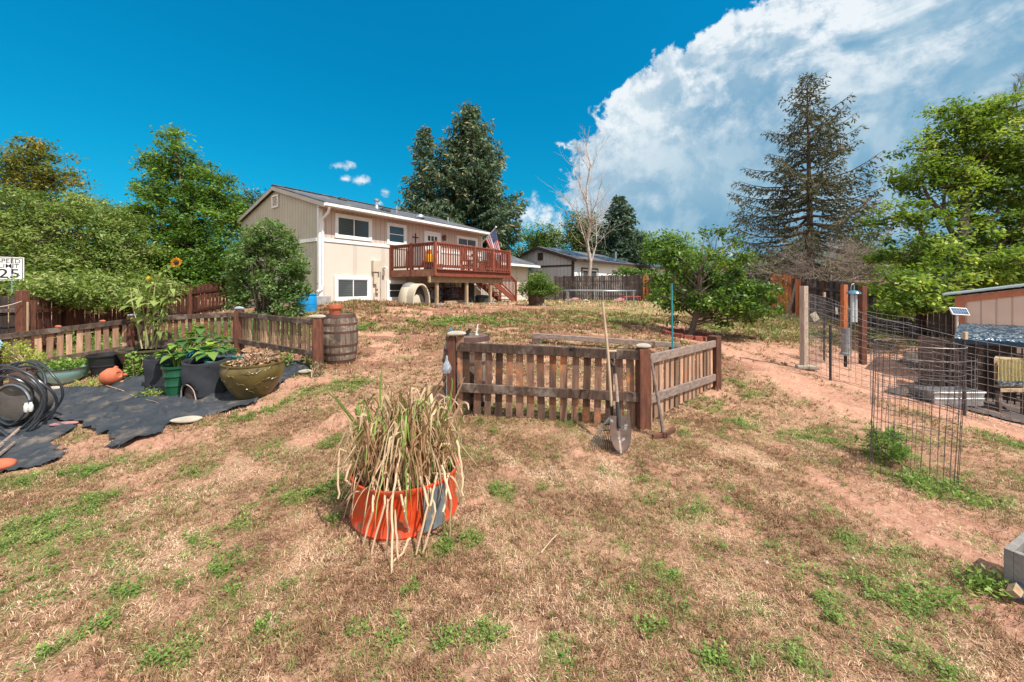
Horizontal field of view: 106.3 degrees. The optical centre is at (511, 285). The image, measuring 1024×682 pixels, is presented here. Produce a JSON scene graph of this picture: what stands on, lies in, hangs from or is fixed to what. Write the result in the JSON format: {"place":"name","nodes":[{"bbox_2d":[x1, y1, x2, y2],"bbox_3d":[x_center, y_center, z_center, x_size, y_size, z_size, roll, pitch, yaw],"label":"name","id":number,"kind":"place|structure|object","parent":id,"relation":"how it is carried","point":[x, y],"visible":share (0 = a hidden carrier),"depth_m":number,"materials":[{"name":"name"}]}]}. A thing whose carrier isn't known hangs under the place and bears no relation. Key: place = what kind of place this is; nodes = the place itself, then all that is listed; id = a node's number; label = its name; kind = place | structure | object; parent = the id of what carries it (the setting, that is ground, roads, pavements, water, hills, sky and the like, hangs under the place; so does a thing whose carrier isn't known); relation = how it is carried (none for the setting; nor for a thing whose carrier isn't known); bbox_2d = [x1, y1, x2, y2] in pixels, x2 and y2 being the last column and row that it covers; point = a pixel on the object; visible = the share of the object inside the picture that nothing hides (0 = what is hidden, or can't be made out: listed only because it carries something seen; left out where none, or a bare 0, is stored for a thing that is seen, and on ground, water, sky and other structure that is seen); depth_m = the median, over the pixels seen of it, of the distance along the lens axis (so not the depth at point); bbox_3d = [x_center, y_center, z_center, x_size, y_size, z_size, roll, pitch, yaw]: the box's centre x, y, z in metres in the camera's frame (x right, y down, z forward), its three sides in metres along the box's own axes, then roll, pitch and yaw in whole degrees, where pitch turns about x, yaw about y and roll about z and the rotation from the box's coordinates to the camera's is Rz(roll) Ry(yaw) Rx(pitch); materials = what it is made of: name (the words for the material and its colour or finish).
{"place":"outdoors","nodes":[
{"label":"outdoors","id":0,"kind":"place"},
{"bbox_2d":[0,293,1023,681],"bbox_3d":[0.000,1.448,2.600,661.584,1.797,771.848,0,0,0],"label":"ground","id":1,"kind":"structure","parent":0,"point":[934,519],"depth_m":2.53,"materials":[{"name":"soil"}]},
{"bbox_2d":[0,295,14,358],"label":"board fence","id":2,"kind":"object","parent":1,"relation":"on","point":[4,311],"visible":0.36,"depth_m":8.83,"materials":[{"name":"brown wood"}]},
{"bbox_2d":[0,257,23,292],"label":"speed limit sign","id":3,"kind":"object","parent":1,"relation":"on","point":[10,267],"visible":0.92,"depth_m":10.23,"materials":[{"name":"white metal"}]},
{"bbox_2d":[15,290,29,358],"bbox_3d":[-11.348,0.963,8.900,0.160,1.718,0.160,0,0,0],"label":"wooden post","id":4,"kind":"object","parent":1,"relation":"on","point":[23,296],"visible":0.55,"depth_m":8.82,"materials":[{"name":"brown wood"}]},
{"bbox_2d":[8,363,45,383],"bbox_3d":[-7.239,1.365,5.730,0.390,0.361,0.390,0,0,0],"label":"flower pot","id":5,"kind":"object","parent":1,"relation":"on","point":[31,370],"visible":0.24,"depth_m":5.61,"materials":[{"name":"brown ceramic"}]},
{"bbox_2d":[0,336,49,371],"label":"yellow flowers","id":6,"kind":"object","parent":5,"relation":"in","point":[19,356],"visible":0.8,"depth_m":5.72,"materials":[{"name":"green plant"}]},
{"bbox_2d":[0,418,77,471],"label":"weed fabric","id":7,"kind":"object","parent":1,"relation":"on","point":[29,448],"visible":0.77,"depth_m":3.90,"materials":[{"name":"grey fabric"}]},
{"bbox_2d":[0,381,53,421],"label":"metal drum","id":8,"kind":"object","parent":7,"relation":"on","point":[14,398],"visible":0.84,"depth_m":4.32,"materials":[{"name":"metal"}]},
{"bbox_2d":[0,360,63,435],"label":"garden hose","id":9,"kind":"object","parent":7,"relation":"on","point":[41,390],"visible":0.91,"depth_m":4.29,"materials":[{"name":"black rubber"}]},
{"bbox_2d":[0,132,101,265],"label":"tree","id":10,"kind":"object","parent":1,"relation":"on","point":[40,174],"visible":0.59,"depth_m":26.53,"materials":[{"name":"green plant"}]},
{"bbox_2d":[36,364,89,384],"bbox_3d":[-6.936,1.376,5.953,0.576,0.238,0.574,0,0,0],"label":"bowl planter","id":11,"kind":"object","parent":1,"relation":"on","point":[66,376],"visible":0.61,"depth_m":5.82,"materials":[{"name":"teal ceramic"}]},
{"bbox_2d":[35,355,88,371],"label":"herb plant","id":12,"kind":"object","parent":11,"relation":"in","point":[62,364],"visible":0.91,"depth_m":5.91,"materials":[{"name":"green plant"}]},
{"bbox_2d":[27,186,147,273],"bbox_3d":[-26.065,-2.365,23.675,6.947,7.575,4.204,0,0,0],"label":"tree","id":13,"kind":"object","parent":1,"relation":"on","point":[104,201],"visible":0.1,"depth_m":23.73,"materials":[{"name":"green plant"}]},
{"bbox_2d":[0,183,196,315],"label":"tree","id":14,"kind":"object","parent":1,"relation":"on","point":[50,236],"visible":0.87,"depth_m":12.94,"materials":[{"name":"green plant"}]},
{"bbox_2d":[85,352,122,376],"bbox_3d":[-6.556,1.266,6.214,0.476,0.337,0.474,0,0,0],"label":"flower pot","id":15,"kind":"object","parent":1,"relation":"on","point":[98,363],"visible":0.63,"depth_m":6.06,"materials":[{"name":"black plastic"}]},
{"bbox_2d":[46,328,166,350],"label":"plant","id":16,"kind":"object","parent":1,"relation":"on","point":[102,343],"visible":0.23,"depth_m":8.80,"materials":[{"name":"green plant"}]},
{"bbox_2d":[30,281,235,355],"bbox_3d":[-12.161,0.808,12.859,0.929,2.049,7.536,0,0,-4],"label":"board fence","id":17,"kind":"object","parent":1,"relation":"on","point":[40,315],"visible":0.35,"depth_m":11.55,"materials":[{"name":"brown wood"}]},
{"bbox_2d":[0,310,323,385],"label":"picket enclosure","id":18,"kind":"object","parent":1,"relation":"on","point":[240,320],"visible":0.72,"depth_m":6.51,"materials":[{"name":"brown wood"}]},
{"bbox_2d":[95,122,254,299],"bbox_3d":[-14.288,-3.047,16.944,6.389,8.636,5.595,0,0,0],"label":"tree","id":19,"kind":"object","parent":1,"relation":"on","point":[189,231],"visible":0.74,"depth_m":16.56,"materials":[{"name":"green plant"}]},
{"bbox_2d":[42,347,309,446],"bbox_3d":[-5.021,1.381,5.781,4.212,0.417,2.723,0,0,26],"label":"weed fabric","id":20,"kind":"object","parent":1,"relation":"on","point":[124,416],"visible":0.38,"depth_m":4.74,"materials":[{"name":"grey fabric"}]},
{"bbox_2d":[98,366,126,384],"bbox_3d":[-5.927,1.351,5.695,0.284,0.320,0.291,0,0,0],"label":"strawberry pot","id":21,"kind":"object","parent":20,"relation":"on","point":[113,375],"visible":0.91,"depth_m":5.61,"materials":[{"name":"ceramic"}]},
{"bbox_2d":[122,351,148,376],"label":"plant","id":22,"kind":"object","parent":20,"relation":"on","point":[136,369],"visible":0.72,"depth_m":5.92,"materials":[{"name":"green plant"}]},
{"bbox_2d":[114,345,177,370],"bbox_3d":[-6.065,1.208,6.384,0.767,0.353,0.764,0,0,0],"label":"bowl planter","id":23,"kind":"object","parent":20,"relation":"on","point":[121,353],"visible":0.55,"depth_m":6.16,"materials":[{"name":"green ceramic"}]},
{"bbox_2d":[118,257,184,348],"bbox_3d":[-6.004,0.277,6.354,1.287,1.543,0.572,0,0,0],"label":"sunflower","id":24,"kind":"object","parent":23,"relation":"in","point":[175,263],"visible":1,"depth_m":6.31,"materials":[{"name":"green plant"}]},
{"bbox_2d":[143,353,181,387],"bbox_3d":[-5.046,1.224,5.639,0.507,0.431,0.502,0,0,0],"label":"grow bag","id":25,"kind":"object","parent":20,"relation":"on","point":[152,370],"visible":0.43,"depth_m":5.41,"materials":[{"name":"black fabric"}]},
{"bbox_2d":[160,363,181,395],"bbox_3d":[-4.555,1.271,5.246,0.367,0.392,0.365,0,0,0],"label":"plastic pot","id":26,"kind":"object","parent":20,"relation":"on","point":[171,375],"visible":0.56,"depth_m":5.11,"materials":[{"name":"plastic"}]},
{"bbox_2d":[180,357,230,399],"bbox_3d":[-4.104,1.218,5.168,0.540,0.484,0.536,0,0,0],"label":"grow bag","id":27,"kind":"object","parent":20,"relation":"on","point":[200,379],"visible":0.77,"depth_m":4.96,"materials":[{"name":"black fabric"}]},
{"bbox_2d":[152,326,238,366],"bbox_3d":[-4.434,0.881,5.406,1.012,0.561,0.806,0,0,17],"label":"squash plant","id":28,"kind":"object","parent":27,"relation":"in","point":[208,348],"visible":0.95,"depth_m":5.38,"materials":[{"name":"green plant"}]},
{"bbox_2d":[219,357,284,398],"bbox_3d":[-3.421,1.220,5.078,0.726,0.442,0.729,0,0,0],"label":"glazed pot","id":29,"kind":"object","parent":20,"relation":"on","point":[247,382],"visible":0.93,"depth_m":4.84,"materials":[{"name":"green ceramic"}]},
{"bbox_2d":[227,345,280,368],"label":"dried plant","id":30,"kind":"object","parent":29,"relation":"in","point":[260,360],"visible":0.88,"depth_m":5.08,"materials":[{"name":"beige plant"}]},
{"bbox_2d":[151,318,230,338],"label":"plant","id":31,"kind":"object","parent":1,"relation":"on","point":[193,325],"visible":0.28,"depth_m":8.50,"materials":[{"name":"green plant"}]},
{"bbox_2d":[229,182,265,238],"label":"tree","id":32,"kind":"object","parent":1,"relation":"on","point":[251,199],"visible":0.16,"depth_m":23.92,"materials":[{"name":"green plant"}]},
{"bbox_2d":[219,217,318,316],"bbox_3d":[-6.763,-0.452,10.706,2.744,2.941,1.853,0,0,0],"label":"shrub","id":33,"kind":"object","parent":1,"relation":"on","point":[273,251],"visible":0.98,"depth_m":10.38,"materials":[{"name":"green plant"}]},
{"bbox_2d":[323,313,357,363],"bbox_3d":[-3.003,0.895,6.699,0.595,0.820,0.592,0,0,0],"label":"wine barrel","id":34,"kind":"object","parent":1,"relation":"on","point":[340,337],"visible":0.92,"depth_m":6.46,"materials":[{"name":"brown wood"}]},
{"bbox_2d":[237,184,539,307],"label":"house","id":35,"kind":"structure","parent":1,"relation":"on","point":[348,242],"depth_m":14.63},
{"bbox_2d":[334,276,370,300],"bbox_3d":[-5.805,0.090,14.043,0.050,0.897,1.465,0,0,35],"label":"window","id":36,"kind":"structure","parent":35,"relation":"in","point":[345,287],"depth_m":14.00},
{"bbox_2d":[335,213,371,241],"bbox_3d":[-5.785,-2.129,14.071,0.050,0.865,1.481,0,0,35],"label":"window","id":37,"kind":"structure","parent":35,"relation":"in","point":[346,226],"depth_m":14.03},
{"bbox_2d":[386,280,405,300],"bbox_3d":[-4.710,0.184,15.625,0.050,0.826,0.956,0,0,35],"label":"window","id":38,"kind":"structure","parent":35,"relation":"in","point":[393,287],"depth_m":15.52,"materials":[{"name":"white glass"}]},
{"bbox_2d":[387,222,406,244],"bbox_3d":[-4.693,-2.093,15.649,0.050,0.878,0.965,0,0,35],"label":"window","id":39,"kind":"structure","parent":35,"relation":"in","point":[396,233],"depth_m":15.65,"materials":[{"name":"white glass"}]},
{"bbox_2d":[424,231,440,263],"bbox_3d":[-3.560,-1.532,17.256,0.084,1.803,0.992,0,0,35],"label":"door","id":40,"kind":"structure","parent":35,"relation":"in","point":[429,236],"depth_m":17.28,"materials":[{"name":"white wood"}]},
{"bbox_2d":[422,277,451,300],"bbox_3d":[-3.395,0.265,17.524,0.050,1.330,1.840,0,0,35],"label":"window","id":41,"kind":"structure","parent":35,"relation":"in","point":[424,279],"depth_m":17.28,"materials":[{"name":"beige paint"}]},
{"bbox_2d":[389,241,516,304],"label":"deck","id":42,"kind":"structure","parent":35,"relation":"attached to","point":[495,275],"depth_m":15.28,"materials":[{"name":"red wood"}]},
{"bbox_2d":[481,226,500,255],"bbox_3d":[-0.959,-2.126,18.621,0.271,1.522,1.799,0,0,-33],"label":"flag","id":43,"kind":"object","parent":42,"relation":"attached to","point":[491,238],"visible":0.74,"depth_m":18.54,"materials":[{"name":"fabric"}]},
{"bbox_2d":[456,235,477,246],"bbox_3d":[-2.232,-2.176,19.204,0.050,0.542,1.538,0,0,35],"label":"window","id":44,"kind":"structure","parent":35,"relation":"in","point":[461,240],"depth_m":19.17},
{"bbox_2d":[349,453,458,541],"bbox_3d":[-0.734,1.389,2.660,0.724,0.305,0.724,0,0,0],"label":"rim planter","id":45,"kind":"object","parent":1,"relation":"on","point":[414,518],"visible":0.41,"depth_m":2.35,"materials":[{"name":"orange paint"}]},
{"bbox_2d":[322,367,476,571],"bbox_3d":[-0.758,1.026,2.601,1.005,1.030,1.103,0,0,0],"label":"lily clump","id":46,"kind":"object","parent":45,"relation":"in","point":[399,445],"visible":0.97,"depth_m":2.45,"materials":[{"name":"beige plant"}]},
{"bbox_2d":[424,482,444,532],"bbox_3d":[-0.482,1.384,2.399,0.153,0.255,0.011,0,0,-44],"label":"metal plate","id":47,"kind":"object","parent":45,"relation":"attached to","point":[437,498],"visible":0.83,"depth_m":2.40,"materials":[{"name":"metal"}]},
{"bbox_2d":[398,282,429,304],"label":"dog house","id":48,"kind":"structure","parent":1,"relation":"on","point":[411,292],"depth_m":13.99,"materials":[{"name":"beige plastic"}]},
{"bbox_2d":[392,125,452,219],"bbox_3d":[-6.401,-5.464,28.502,7.019,13.202,6.660,0,0,0],"label":"spruce tree","id":49,"kind":"object","parent":1,"relation":"on","point":[425,186],"visible":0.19,"depth_m":28.04,"materials":[{"name":"green plant"}]},
{"bbox_2d":[442,332,492,407],"bbox_3d":[-0.558,1.041,4.850,0.634,0.846,0.631,0,0,0],"label":"wine barrel","id":50,"kind":"object","parent":1,"relation":"on","point":[471,337],"visible":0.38,"depth_m":4.63,"materials":[{"name":"brown wood"}]},
{"bbox_2d":[8,298,927,342],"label":"grass","id":51,"kind":"structure","parent":1,"relation":"on","point":[590,301],"depth_m":15.55,"materials":[{"name":"green plant"}]},
{"bbox_2d":[416,97,547,295],"bbox_3d":[-2.987,-6.093,29.205,15.670,16.614,11.960,0,0,-35],"label":"spruce tree","id":52,"kind":"object","parent":1,"relation":"on","point":[471,187],"visible":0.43,"depth_m":28.57,"materials":[{"name":"green plant"}]},
{"bbox_2d":[3,310,1011,443],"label":"yard weeds","id":53,"kind":"object","parent":1,"relation":"on","point":[365,325],"visible":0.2,"depth_m":9.04,"materials":[{"name":"green plant"}]},
{"bbox_2d":[1,238,1018,296],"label":"woods","id":54,"kind":"object","parent":1,"relation":"on","point":[714,266],"visible":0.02,"depth_m":48.18,"materials":[{"name":"green plant"}]},
{"bbox_2d":[0,408,1023,681],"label":"green weeds","id":55,"kind":"object","parent":1,"relation":"on","point":[104,622],"visible":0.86,"depth_m":2.06,"materials":[{"name":"green plant"}]},
{"bbox_2d":[3,298,1023,453],"bbox_3d":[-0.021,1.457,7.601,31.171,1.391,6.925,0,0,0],"label":"yard grass","id":56,"kind":"structure","parent":1,"relation":"on","point":[686,413],"depth_m":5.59,"materials":[{"name":"brown plant"}]},
{"bbox_2d":[528,295,544,305],"bbox_3d":[1.032,0.632,16.300,0.760,0.440,0.760,0,0,0],"label":"planter","id":57,"kind":"object","parent":1,"relation":"on","point":[535,300],"visible":0.77,"depth_m":16.02,"materials":[{"name":"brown wood"}]},
{"bbox_2d":[512,269,562,300],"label":"potted bush","id":58,"kind":"object","parent":57,"relation":"in","point":[540,284],"visible":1,"depth_m":16.11,"materials":[{"name":"green plant"}]},
{"bbox_2d":[514,217,567,251],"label":"tree","id":59,"kind":"object","parent":1,"relation":"on","point":[542,239],"visible":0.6,"depth_m":45.44,"materials":[{"name":"green plant"}]},
{"bbox_2d":[552,207,607,253],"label":"tree","id":60,"kind":"object","parent":1,"relation":"on","point":[575,243],"visible":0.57,"depth_m":41.37,"materials":[{"name":"green plant"}]},
{"bbox_2d":[448,335,720,430],"bbox_3d":[1.452,1.131,4.743,4.304,1.099,1.188,0,0,-23],"label":"picket enclosure","id":61,"kind":"object","parent":1,"relation":"on","point":[698,373],"visible":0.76,"depth_m":4.32,"materials":[{"name":"brown wood"}]},
{"bbox_2d":[542,126,628,299],"bbox_3d":[4.287,-5.183,26.608,7.449,12.477,4.996,0,0,-28],"label":"bare tree","id":62,"kind":"object","parent":1,"relation":"on","point":[589,230],"visible":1,"depth_m":26.95,"materials":[{"name":"grey plant"}]},
{"bbox_2d":[516,246,664,299],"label":"neighbour house","id":63,"kind":"structure","parent":1,"relation":"on","point":[553,262],"depth_m":28.65,"materials":[{"name":"grey"}]},
{"bbox_2d":[554,275,642,300],"bbox_3d":[5.650,0.167,25.419,5.700,1.780,0.071,0,0,12],"label":"board fence","id":64,"kind":"object","parent":1,"relation":"on","point":[627,282],"visible":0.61,"depth_m":25.33,"materials":[{"name":"grey wood"}]},
{"bbox_2d":[590,302,614,449],"bbox_3d":[0.937,0.851,3.749,0.239,1.373,0.480,0,0,27],"label":"garden rake","id":65,"kind":"object","parent":1,"relation":"on","point":[609,370],"visible":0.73,"depth_m":3.84,"materials":[{"name":"brown wood"}]},
{"bbox_2d":[609,350,630,452],"bbox_3d":[1.029,1.105,3.766,0.212,0.876,0.494,0,0,0],"label":"shovel","id":66,"kind":"object","parent":1,"relation":"on","point":[620,428],"visible":0.98,"depth_m":3.66,"materials":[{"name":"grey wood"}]},
{"bbox_2d":[589,194,654,298],"bbox_3d":[10.587,-3.648,38.261,7.346,10.710,7.514,0,0,0],"label":"spruce tree","id":67,"kind":"object","parent":1,"relation":"on","point":[627,240],"visible":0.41,"depth_m":37.12,"materials":[{"name":"green plant"}]},
{"bbox_2d":[606,265,647,275],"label":"tree","id":68,"kind":"object","parent":1,"relation":"on","point":[626,271],"visible":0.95,"depth_m":25.43,"materials":[{"name":"green plant"}]},
{"bbox_2d":[649,354,675,438],"bbox_3d":[1.550,1.131,3.955,0.245,0.853,0.115,0,0,0],"label":"mattock","id":69,"kind":"object","parent":1,"relation":"on","point":[667,433],"visible":1,"depth_m":3.94,"materials":[{"name":"brown wood"}]},
{"bbox_2d":[638,228,709,272],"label":"tree","id":70,"kind":"object","parent":1,"relation":"on","point":[669,238],"visible":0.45,"depth_m":33.57,"materials":[{"name":"green plant"}]},
{"bbox_2d":[663,328,712,340],"bbox_3d":[4.777,1.322,10.384,1.330,0.259,1.190,0,0,0],"label":"brick edging","id":71,"kind":"object","parent":1,"relation":"on","point":[680,336],"visible":0.61,"depth_m":10.08,"materials":[{"name":"red brick"}]},
{"bbox_2d":[649,273,771,307],"bbox_3d":[10.697,0.250,21.611,0.071,1.919,7.110,0,0,-32],"label":"board fence","id":72,"kind":"object","parent":1,"relation":"on","point":[748,275],"visible":0.12,"depth_m":21.50,"materials":[{"name":"brown wood"}]},
{"bbox_2d":[638,224,792,334],"bbox_3d":[5.420,-0.120,10.429,4.204,3.223,2.061,0,0,0],"label":"tree","id":73,"kind":"object","parent":1,"relation":"on","point":[747,306],"visible":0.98,"depth_m":10.30,"materials":[{"name":"green plant"}]},
{"bbox_2d":[771,274,793,312],"bbox_3d":[12.625,0.342,17.953,0.070,1.813,1.316,0,0,-7],"label":"board fence","id":74,"kind":"object","parent":1,"relation":"on","point":[787,289],"visible":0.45,"depth_m":17.82,"materials":[{"name":"brown wood"}]},
{"bbox_2d":[741,242,852,289],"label":"tree","id":75,"kind":"object","parent":1,"relation":"on","point":[765,262],"visible":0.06,"depth_m":29.75,"materials":[{"name":"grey plant"}]},
{"bbox_2d":[729,214,918,306],"bbox_3d":[15.628,-0.178,19.447,10.884,7.331,8.009,0,0,-29],"label":"bare shrub","id":76,"kind":"object","parent":1,"relation":"on","point":[814,270],"visible":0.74,"depth_m":19.18,"materials":[{"name":"brown plant"}]},
{"bbox_2d":[714,72,941,300],"bbox_3d":[17.371,-5.142,21.160,11.983,13.166,10.717,0,0,0],"label":"spruce tree","id":77,"kind":"object","parent":1,"relation":"on","point":[809,208],"visible":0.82,"depth_m":20.53,"materials":[{"name":"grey plant"}]},
{"bbox_2d":[846,284,861,368],"bbox_3d":[7.120,0.852,8.000,0.260,1.806,0.260,0,0,0],"label":"bird feeder","id":78,"kind":"object","parent":1,"relation":"on","point":[853,293],"visible":0.98,"depth_m":7.97,"materials":[{"name":"silver metal"}]},
{"bbox_2d":[833,227,906,279],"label":"tree","id":79,"kind":"object","parent":1,"relation":"on","point":[866,246],"visible":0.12,"depth_m":25.59,"materials":[{"name":"green plant"}]},
{"bbox_2d":[846,421,914,466],"bbox_3d":[3.630,1.534,3.698,0.560,0.456,0.548,0,0,0],"label":"weed clump","id":80,"kind":"object","parent":1,"relation":"on","point":[897,445],"visible":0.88,"depth_m":3.68,"materials":[{"name":"green plant"}]},
{"bbox_2d":[808,285,954,370],"bbox_3d":[7.641,0.994,8.429,4.483,2.043,0.917,0,0,-16],"label":"wire fence","id":81,"kind":"object","parent":1,"relation":"on","point":[862,302],"visible":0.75,"depth_m":8.70,"materials":[{"name":"black metal"}]},
{"bbox_2d":[792,277,1000,338],"bbox_3d":[12.488,0.801,13.280,1.115,2.364,7.795,0,0,-6],"label":"board fence","id":82,"kind":"object","parent":1,"relation":"on","point":[831,289],"visible":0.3,"depth_m":12.85,"materials":[{"name":"brown wood"}]},
{"bbox_2d":[795,286,1023,428],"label":"wire fence","id":83,"kind":"object","parent":1,"relation":"on","point":[803,326],"visible":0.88,"depth_m":6.49,"materials":[{"name":"metal"}]},
{"bbox_2d":[869,339,967,490],"bbox_3d":[3.533,1.077,3.360,0.638,1.153,0.565,0,0,0],"label":"wire cage","id":84,"kind":"object","parent":1,"relation":"on","point":[914,376],"visible":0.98,"depth_m":3.30,"materials":[{"name":"grey metal"}]},
{"bbox_2d":[870,351,977,418],"bbox_3d":[5.760,1.375,5.400,1.245,0.782,0.805,0,0,0],"label":"wire roll","id":85,"kind":"object","parent":1,"relation":"on","point":[905,368],"visible":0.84,"depth_m":5.25,"materials":[{"name":"grey metal"}]},
{"bbox_2d":[863,462,1001,510],"bbox_3d":[3.454,1.640,3.104,0.710,0.261,0.640,0,0,0],"label":"weed clump","id":86,"kind":"object","parent":1,"relation":"on","point":[909,477],"visible":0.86,"depth_m":3.09,"materials":[{"name":"green plant"}]},
{"bbox_2d":[849,82,1023,332],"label":"tree","id":87,"kind":"object","parent":1,"relation":"on","point":[999,263],"visible":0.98,"depth_m":12.27,"materials":[{"name":"green plant"}]},
{"bbox_2d":[896,571,995,632],"bbox_3d":[2.162,1.596,1.938,0.339,0.188,0.307,0,0,-26],"label":"weed clump","id":88,"kind":"object","parent":1,"relation":"on","point":[954,594],"visible":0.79,"depth_m":1.93,"materials":[{"name":"green plant"}]},
{"bbox_2d":[885,350,1023,422],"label":"shade cloth","id":89,"kind":"object","parent":1,"relation":"on","point":[1015,415],"visible":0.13,"depth_m":6.26,"materials":[{"name":"fabric"}]},
{"bbox_2d":[908,386,985,405],"bbox_3d":[6.934,1.755,6.131,0.840,0.225,0.394,0,0,0],"label":"metal trough","id":90,"kind":"object","parent":89,"relation":"on","point":[923,393],"visible":0.55,"depth_m":5.96,"materials":[{"name":"metal"}]},
{"bbox_2d":[918,323,1023,404],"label":"hutch","id":91,"kind":"object","parent":89,"relation":"on","point":[1012,335],"visible":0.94,"depth_m":6.50,"materials":[{"name":"metal"}]},
{"bbox_2d":[949,560,1014,605],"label":"weed clump","id":92,"kind":"object","parent":1,"relation":"on","point":[986,586],"visible":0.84,"depth_m":2.01,"materials":[{"name":"green plant"}]},
{"bbox_2d":[943,283,1023,398],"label":"coop","id":93,"kind":"structure","parent":1,"relation":"on","point":[1002,306],"depth_m":7.34,"materials":[{"name":"beige"}]},
{"bbox_2d":[986,67,1023,281],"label":"bare tree","id":94,"kind":"object","parent":1,"relation":"on","point":[1019,79],"visible":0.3,"depth_m":14.02,"materials":[{"name":"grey plant"}]},
{"bbox_2d":[994,355,1023,414],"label":"chair","id":95,"kind":"object","parent":1,"relation":"on","point":[1007,371],"visible":0.88,"depth_m":5.97,"materials":[{"name":"yellow wood"}]},
{"bbox_2d":[1006,581,1023,601],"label":"stake head","id":96,"kind":"object","parent":1,"relation":"on","point":[1016,589],"visible":0.98,"depth_m":1.94},
{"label":"cinder block","id":97,"kind":"object","parent":1,"relation":"on","visible":0},
{"bbox_2d":[1004,531,1023,583],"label":"cinder block","id":98,"kind":"object","parent":97,"relation":"on","point":[1014,560],"depth_m":2.00,"materials":[{"name":"concrete"}]},
{"bbox_2d":[0,0,1023,275],"label":"sky","id":99,"kind":"structure","parent":0,"point":[327,97],"materials":[{"name":"blue"}]},
{"bbox_3d":[3.380,1.347,7.958,0.200,0.130,0.140,0,0,0],"label":"support block","id":100,"kind":"object","parent":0,"visible":0},
{"bbox_2d":[532,333,680,347],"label":"beam","id":101,"kind":"structure","parent":100,"relation":"on","point":[601,340],"depth_m":8.04,"materials":[{"name":"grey wood"}]},
{"bbox_3d":[-6.196,1.046,11.600,1.000,0.348,0.700,0,0,0],"label":"barrel stand","id":102,"kind":"object","parent":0,"visible":0},
{"bbox_2d":[297,293,316,312],"bbox_3d":[-6.196,0.545,11.600,0.550,0.650,0.546,0,0,42],"label":"rain barrel","id":103,"kind":"object","parent":102,"relation":"on","point":[312,303],"visible":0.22,"depth_m":11.44,"materials":[{"name":"blue plastic"}]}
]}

